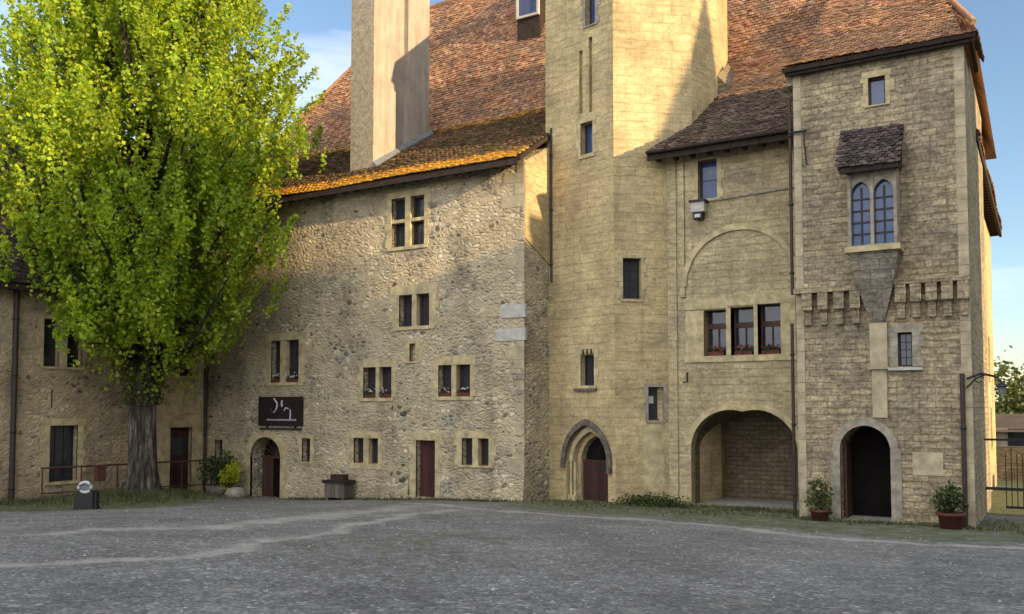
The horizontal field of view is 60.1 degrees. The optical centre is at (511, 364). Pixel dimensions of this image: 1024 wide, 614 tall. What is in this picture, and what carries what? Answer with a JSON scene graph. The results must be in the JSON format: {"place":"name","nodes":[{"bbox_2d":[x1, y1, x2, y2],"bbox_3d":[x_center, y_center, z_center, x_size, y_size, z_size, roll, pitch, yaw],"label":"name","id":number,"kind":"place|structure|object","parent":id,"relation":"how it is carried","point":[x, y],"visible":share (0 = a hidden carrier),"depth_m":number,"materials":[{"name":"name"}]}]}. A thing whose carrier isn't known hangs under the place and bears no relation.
{"place":"outdoors","nodes":[
{"label":"outdoors","id":0,"kind":"place"},
{"bbox_2d":[0,481,1023,613],"bbox_3d":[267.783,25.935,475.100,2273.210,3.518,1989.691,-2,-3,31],"label":"ground","id":1,"kind":"structure","parent":0,"point":[156,568],"depth_m":13.01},
{"bbox_2d":[73,481,99,509],"bbox_3d":[-12.743,3.901,26.539,0.660,0.860,0.450,0,-3,0],"label":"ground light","id":2,"kind":"object","parent":1,"relation":"on","point":[86,497],"visible":0.98,"depth_m":26.36,"materials":[{"name":"black metal"}]},
{"bbox_2d":[0,105,204,501],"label":"courtyard wing","id":3,"kind":"structure","parent":1,"relation":"on","point":[69,414],"depth_m":31.62,"materials":[{"name":"beige stone"}]},
{"bbox_2d":[8,290,19,500],"bbox_3d":[-16.778,1.107,29.802,0.220,7.300,0.209,-2,-3,31],"label":"downpipe","id":4,"kind":"object","parent":3,"relation":"attached to","point":[14,375],"visible":0.91,"depth_m":29.75,"materials":[{"name":"brown metal"}]},
{"bbox_2d":[38,314,64,368],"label":"window","id":5,"kind":"structure","parent":3,"relation":"in","point":[46,360],"depth_m":31.25,"materials":[{"name":"stone"}]},
{"bbox_2d":[40,418,86,485],"bbox_3d":[-16.022,3.079,31.440,0.364,2.320,1.700,-2,-3,31],"label":"window","id":6,"kind":"structure","parent":3,"relation":"in","point":[61,431],"depth_m":31.55,"materials":[{"name":"stone"}]},
{"bbox_2d":[62,318,87,369],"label":"window","id":7,"kind":"structure","parent":3,"relation":"in","point":[70,345],"depth_m":32.03,"materials":[{"name":"stone"}]},
{"bbox_2d":[162,415,199,491],"bbox_3d":[-13.438,3.635,35.676,0.275,3.216,1.830,-2,-3,31],"label":"door","id":8,"kind":"structure","parent":3,"relation":"in","point":[177,436],"depth_m":35.75,"materials":[{"name":"stone"}]},
{"bbox_2d":[174,351,197,378],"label":"window","id":9,"kind":"structure","parent":3,"relation":"in","point":[184,374],"depth_m":36.19,"materials":[{"name":"stone"}]},
{"bbox_2d":[203,243,209,491],"bbox_3d":[-12.671,-0.359,36.677,0.160,11.500,0.152,-2,-3,31],"label":"downpipe","id":10,"kind":"object","parent":3,"relation":"attached to","point":[205,415],"visible":0.44,"depth_m":36.52,"materials":[{"name":"brown metal"}]},
{"bbox_2d":[40,459,211,498],"bbox_3d":[-14.116,4.421,33.026,0.062,1.566,7.181,-2,-3,31],"label":"iron railing","id":11,"kind":"object","parent":1,"relation":"on","point":[81,466],"visible":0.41,"depth_m":32.30,"materials":[{"name":"black metal"}]},
{"bbox_2d":[93,465,106,480],"bbox_3d":[-14.772,3.894,31.724,0.240,0.560,0.390,-2,-3,31],"label":"rusty box","id":12,"kind":"object","parent":11,"relation":"attached to","point":[99,472],"visible":1,"depth_m":31.63,"materials":[{"name":"metal"}]},
{"bbox_2d":[0,0,329,490],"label":"broadleaf tree","id":13,"kind":"object","parent":1,"relation":"on","point":[117,61],"visible":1,"depth_m":30.08,"materials":[{"name":"green plant"}]},
{"bbox_2d":[197,449,239,494],"bbox_3d":[-11.544,4.268,34.982,2.014,1.843,1.251,-2,-3,31],"label":"shrub","id":14,"kind":"object","parent":1,"relation":"on","point":[216,465],"visible":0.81,"depth_m":34.76,"materials":[{"name":"green plant"}]},
{"bbox_2d":[218,460,242,489],"bbox_3d":[-11.098,4.452,34.623,1.116,1.434,0.792,-2,-3,31],"label":"yellow shrub","id":15,"kind":"object","parent":1,"relation":"on","point":[230,468],"visible":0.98,"depth_m":34.46,"materials":[{"name":"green plant"}]},
{"bbox_2d":[224,487,246,498],"bbox_3d":[-10.697,4.957,34.225,0.840,0.430,0.840,-2,-3,31],"label":"stone block","id":16,"kind":"object","parent":1,"relation":"on","point":[237,492],"depth_m":33.94,"materials":[{"name":"grey stone"}]},
{"bbox_2d":[322,474,355,499],"bbox_3d":[-6.289,4.453,32.118,1.110,0.920,0.590,-2,-3,31],"label":"wooden trough","id":17,"kind":"object","parent":1,"relation":"on","point":[341,486],"visible":0.96,"depth_m":31.93,"materials":[{"name":"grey wood"}]},
{"bbox_2d":[2,500,1019,611],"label":"pebbles","id":18,"kind":"object","parent":1,"relation":"on","point":[456,562],"visible":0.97,"depth_m":13.97,"materials":[{"name":"grey stone"}]},
{"bbox_2d":[0,486,1023,535],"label":"grass","id":19,"kind":"structure","parent":1,"relation":"on","point":[114,495],"depth_m":28.54,"materials":[{"name":"green plant"}]},
{"bbox_2d":[189,0,996,500],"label":"castle wing","id":20,"kind":"structure","parent":1,"relation":"on","point":[419,256],"depth_m":32.67,"materials":[{"name":"beige stone"}]},
{"bbox_2d":[211,436,226,460],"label":"window","id":21,"kind":"structure","parent":20,"relation":"in","point":[223,442],"depth_m":36.35,"materials":[{"name":"stone"}]},
{"bbox_2d":[244,430,285,498],"bbox_3d":[-9.544,4.052,35.159,2.260,2.940,0.769,-2,-3,31],"label":"door","id":22,"kind":"structure","parent":20,"relation":"in","point":[274,457],"depth_m":35.38,"materials":[{"name":"stone"}]},
{"bbox_2d":[272,373,279,382],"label":"flower pot","id":23,"kind":"object","parent":20,"relation":"on","point":[276,378],"visible":1,"depth_m":34.79,"materials":[{"name":"ceramic"}]},
{"bbox_2d":[258,397,302,429],"bbox_3d":[-9.020,1.895,34.448,2.360,1.280,0.148,-2,-3,31],"label":"hanging sign","id":24,"kind":"object","parent":20,"relation":"attached to","point":[280,411],"visible":1,"depth_m":34.40,"materials":[{"name":"black metal"}]},
{"bbox_2d":[264,331,307,385],"bbox_3d":[-8.785,-0.213,34.653,2.344,2.070,0.364,-2,-3,31],"label":"window","id":25,"kind":"structure","parent":20,"relation":"in","point":[298,362],"depth_m":34.63,"materials":[{"name":"stone"}]},
{"bbox_2d":[285,372,297,381],"bbox_3d":[-8.523,0.480,34.333,0.839,0.395,0.287,-2,-3,31],"label":"flower pot","id":26,"kind":"object","parent":20,"relation":"on","point":[294,378],"visible":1,"depth_m":34.32,"materials":[{"name":"ceramic"}]},
{"bbox_2d":[297,434,314,463],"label":"window","id":27,"kind":"structure","parent":20,"relation":"in","point":[310,449],"depth_m":33.88,"materials":[{"name":"stone"}]},
{"bbox_2d":[349,431,382,469],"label":"window","id":28,"kind":"structure","parent":20,"relation":"in","point":[364,437],"depth_m":32.32,"materials":[{"name":"stone"}]},
{"bbox_2d":[364,388,375,397],"bbox_3d":[-5.184,1.032,32.312,0.568,0.354,0.283,-2,-3,31],"label":"flower pot","id":29,"kind":"object","parent":20,"relation":"on","point":[368,394],"visible":1,"depth_m":32.29,"materials":[{"name":"ceramic"}]},
{"bbox_2d":[358,360,396,400],"bbox_3d":[-4.825,0.595,32.231,1.819,1.480,0.364,-2,-3,31],"label":"window","id":30,"kind":"structure","parent":20,"relation":"in","point":[375,375],"depth_m":32.20,"materials":[{"name":"stone"}]},
{"bbox_2d":[378,387,390,397],"bbox_3d":[-4.568,0.999,31.927,0.580,0.384,0.260,-2,-3,31],"label":"flower pot","id":31,"kind":"object","parent":20,"relation":"on","point":[385,393],"visible":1,"depth_m":31.92,"materials":[{"name":"ceramic"}]},
{"bbox_2d":[385,187,430,251],"bbox_3d":[-3.660,-5.182,31.812,2.045,2.140,0.364,-2,-3,31],"label":"window","id":32,"kind":"structure","parent":20,"relation":"in","point":[404,222],"depth_m":31.78,"materials":[{"name":"stone"}]},
{"bbox_2d":[389,283,439,330],"bbox_3d":[-3.408,-2.033,31.507,2.240,1.600,0.364,-2,-3,31],"label":"window","id":33,"kind":"structure","parent":20,"relation":"in","point":[429,319],"depth_m":31.47,"materials":[{"name":"stone"}]},
{"bbox_2d":[409,433,443,499],"bbox_3d":[-2.951,3.724,30.899,1.515,2.680,0.420,-2,-3,31],"label":"door","id":34,"kind":"structure","parent":20,"relation":"in","point":[431,458],"depth_m":31.04,"materials":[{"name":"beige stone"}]},
{"bbox_2d":[439,386,450,395],"bbox_3d":[-2.339,0.916,30.581,0.519,0.358,0.304,-2,-3,31],"label":"flower pot","id":35,"kind":"object","parent":20,"relation":"on","point":[445,391],"visible":1,"depth_m":30.57,"materials":[{"name":"ceramic"}]},
{"bbox_2d":[432,355,476,399],"bbox_3d":[-1.913,0.465,30.485,1.835,1.510,0.364,-2,-3,31],"label":"window","id":36,"kind":"structure","parent":20,"relation":"in","point":[456,376],"depth_m":30.44,"materials":[{"name":"stone"}]},
{"bbox_2d":[457,386,469,395],"bbox_3d":[-1.676,0.910,30.217,0.607,0.333,0.257,-2,-3,31],"label":"flower pot","id":37,"kind":"object","parent":20,"relation":"on","point":[465,392],"visible":1,"depth_m":30.16,"materials":[{"name":"ceramic"}]},
{"bbox_2d":[454,431,495,467],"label":"window","id":38,"kind":"structure","parent":20,"relation":"in","point":[473,438],"depth_m":29.89,"materials":[{"name":"stone"}]},
{"bbox_2d":[545,0,727,503],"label":"stair turret","id":39,"kind":"object","parent":1,"relation":"on","point":[628,83],"visible":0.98,"depth_m":28.96,"materials":[{"name":"stone"}]},
{"bbox_2d":[549,128,552,281],"bbox_3d":[1.355,-5.495,30.441,0.130,5.350,0.124,-2,-3,31],"label":"downpipe","id":40,"kind":"object","parent":39,"relation":"attached to","point":[551,249],"visible":1,"depth_m":30.38,"materials":[{"name":"brown metal"}]},
{"bbox_2d":[576,115,596,159],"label":"window","id":41,"kind":"structure","parent":39,"relation":"in","point":[591,129],"depth_m":29.62,"materials":[{"name":"stone"}]},
{"bbox_2d":[575,345,598,387],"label":"window","id":42,"kind":"structure","parent":39,"relation":"in","point":[591,369],"depth_m":29.27,"materials":[{"name":"stone"}]},
{"bbox_2d":[580,0,600,28],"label":"window","id":43,"kind":"structure","parent":39,"relation":"in","point":[594,16],"depth_m":29.69,"materials":[{"name":"stone"}]},
{"bbox_2d":[583,437,607,501],"bbox_3d":[3.008,3.468,29.348,1.364,2.180,0.772,-2,-3,31],"label":"door","id":44,"kind":"structure","parent":39,"relation":"in","point":[595,478],"depth_m":29.32,"materials":[{"name":"red wood"}]},
{"bbox_2d":[617,255,646,301],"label":"window","id":45,"kind":"structure","parent":39,"relation":"in","point":[628,276],"depth_m":28.70,"materials":[{"name":"stone"}]},
{"bbox_2d":[643,384,668,422],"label":"window","id":46,"kind":"structure","parent":39,"relation":"in","point":[650,409],"depth_m":28.41,"materials":[{"name":"stone"}]},
{"bbox_2d":[606,491,705,507],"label":"plants","id":47,"kind":"object","parent":1,"relation":"on","point":[652,501],"visible":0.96,"depth_m":27.05,"materials":[{"name":"green plant"}]},
{"bbox_2d":[645,49,809,509],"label":"arcade wing","id":48,"kind":"structure","parent":1,"relation":"on","point":[725,153],"depth_m":27.94,"materials":[{"name":"beige stone"}]},
{"bbox_2d":[688,198,708,219],"bbox_3d":[5.907,-4.898,27.995,0.530,0.600,0.370,-2,-3,31],"label":"security light","id":49,"kind":"object","parent":48,"relation":"attached to","point":[698,208],"visible":1,"depth_m":27.89,"materials":[{"name":"black metal"}]},
{"bbox_2d":[692,155,724,200],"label":"window","id":50,"kind":"structure","parent":48,"relation":"in","point":[710,177],"depth_m":28.25,"materials":[{"name":"stone"}]},
{"bbox_2d":[706,345,724,355],"bbox_3d":[6.396,-0.449,27.849,0.566,0.354,0.238,-2,-3,31],"label":"flower pot","id":51,"kind":"object","parent":48,"relation":"on","point":[715,352],"visible":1,"depth_m":27.81,"materials":[{"name":"ceramic"}]},
{"bbox_2d":[685,291,796,362],"bbox_3d":[7.121,-1.123,27.540,3.489,2.064,0.498,-2,-3,31],"label":"window","id":52,"kind":"structure","parent":48,"relation":"in","point":[775,322],"depth_m":27.53,"materials":[{"name":"stone"}]},
{"bbox_2d":[732,344,752,354],"bbox_3d":[7.132,-0.466,27.407,0.804,0.344,0.269,-2,-3,31],"label":"flower pot","id":53,"kind":"object","parent":48,"relation":"on","point":[745,351],"visible":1,"depth_m":27.34,"materials":[{"name":"ceramic"}]},
{"bbox_2d":[760,343,779,353],"bbox_3d":[7.850,-0.490,26.959,0.595,0.349,0.302,-2,-3,31],"label":"flower pot","id":54,"kind":"object","parent":48,"relation":"on","point":[765,349],"visible":1,"depth_m":26.93,"materials":[{"name":"ceramic"}]},
{"bbox_2d":[804,477,833,521],"bbox_3d":[8.017,3.508,23.084,0.728,1.131,0.648,0,-3,8],"label":"potted plant","id":55,"kind":"object","parent":1,"relation":"on","point":[819,511],"visible":1,"depth_m":22.98,"materials":[{"name":"green plant"}]},
{"bbox_2d":[779,0,990,528],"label":"corner tower","id":56,"kind":"structure","parent":1,"relation":"on","point":[889,291],"depth_m":23.01,"materials":[{"name":"stone"}]},
{"bbox_2d":[788,97,794,294],"bbox_3d":[7.695,-4.663,24.402,0.130,5.500,0.124,-2,-3,31],"label":"downpipe","id":57,"kind":"object","parent":56,"relation":"attached to","point":[792,272],"visible":1,"depth_m":24.37,"materials":[{"name":"brown metal"}]},
{"bbox_2d":[790,323,796,516],"bbox_3d":[7.644,1.500,24.015,0.130,5.250,0.124,-2,-3,31],"label":"downpipe","id":58,"kind":"object","parent":56,"relation":"attached to","point":[793,423],"visible":0.97,"depth_m":23.98,"materials":[{"name":"brown metal"}]},
{"bbox_2d":[788,129,807,164],"bbox_3d":[7.820,-5.916,24.197,0.509,0.986,0.076,-2,-3,31],"label":"wall bracket","id":59,"kind":"object","parent":56,"relation":"attached to","point":[799,131],"depth_m":24.10,"materials":[{"name":"black metal"}]},
{"bbox_2d":[830,418,902,521],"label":"door","id":60,"kind":"structure","parent":56,"relation":"in","point":[872,458],"depth_m":24.01,"materials":[{"name":"stone"}]},
{"bbox_2d":[860,68,894,107],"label":"window","id":61,"kind":"structure","parent":56,"relation":"in","point":[879,89],"depth_m":23.41,"materials":[{"name":"stone"}]},
{"bbox_2d":[887,324,923,366],"bbox_3d":[10.145,-0.487,22.789,0.895,1.080,0.282,-2,-3,31],"label":"window","id":62,"kind":"structure","parent":56,"relation":"in","point":[909,346],"depth_m":22.79,"materials":[{"name":"stone"}]},
{"bbox_2d":[960,373,968,527],"bbox_3d":[11.154,2.144,21.825,0.150,3.850,0.143,-2,-3,31],"label":"downpipe","id":63,"kind":"object","parent":56,"relation":"attached to","point":[963,427],"visible":0.82,"depth_m":21.80,"materials":[{"name":"brown metal"}]},
{"bbox_2d":[966,372,1007,394],"bbox_3d":[11.579,0.468,21.541,0.260,0.569,0.924,2,-4,-37],"label":"wall lamp","id":64,"kind":"object","parent":56,"relation":"attached to","point":[1001,386],"visible":1,"depth_m":21.38,"materials":[{"name":"black metal"}]},
{"bbox_2d":[984,438,1023,508],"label":"iron gate","id":65,"kind":"structure","parent":56,"relation":"attached to","point":[1017,489],"depth_m":25.15,"materials":[{"name":"black metal"}]},
{"bbox_2d":[929,478,968,529],"bbox_3d":[10.505,3.348,21.280,0.867,1.203,0.740,-2,-3,31],"label":"potted plant","id":66,"kind":"object","parent":1,"relation":"on","point":[950,518],"visible":0.99,"depth_m":21.17,"materials":[{"name":"green plant"}]},
{"bbox_2d":[976,128,1001,490],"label":"wing","id":67,"kind":"structure","parent":1,"relation":"on","point":[992,223],"depth_m":36.84,"materials":[{"name":"beige stone"}]},
{"bbox_2d":[987,331,990,381],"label":"window","id":68,"kind":"structure","parent":67,"relation":"in","point":[987,331],"depth_m":36.26,"materials":[{"name":"stone"}]},
{"bbox_2d":[990,402,993,449],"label":"window","id":69,"kind":"structure","parent":67,"relation":"in","point":[992,447],"depth_m":36.40,"materials":[{"name":"stone"}]},
{"bbox_2d":[994,345,1023,413],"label":"background tree","id":70,"kind":"object","parent":1,"relation":"on","point":[1014,404],"visible":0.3,"depth_m":70.06,"materials":[{"name":"green plant"}]},
{"bbox_2d":[995,414,1023,445],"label":"village house","id":71,"kind":"structure","parent":1,"relation":"on","point":[1009,426],"depth_m":56.00,"materials":[{"name":"brown tile"}]},
{"bbox_2d":[1008,429,1023,445],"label":"window","id":72,"kind":"structure","parent":71,"relation":"in","point":[1011,435],"depth_m":55.46,"materials":[{"name":"black glass"}]},
{"bbox_2d":[996,446,1023,480],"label":"garden wall","id":73,"kind":"structure","parent":1,"relation":"on","point":[1001,451],"depth_m":43.47,"materials":[{"name":"stone"}]},
{"bbox_2d":[0,0,1023,401],"label":"sky","id":74,"kind":"structure","parent":0,"point":[324,26],"materials":[{"name":"blue"}]}
]}

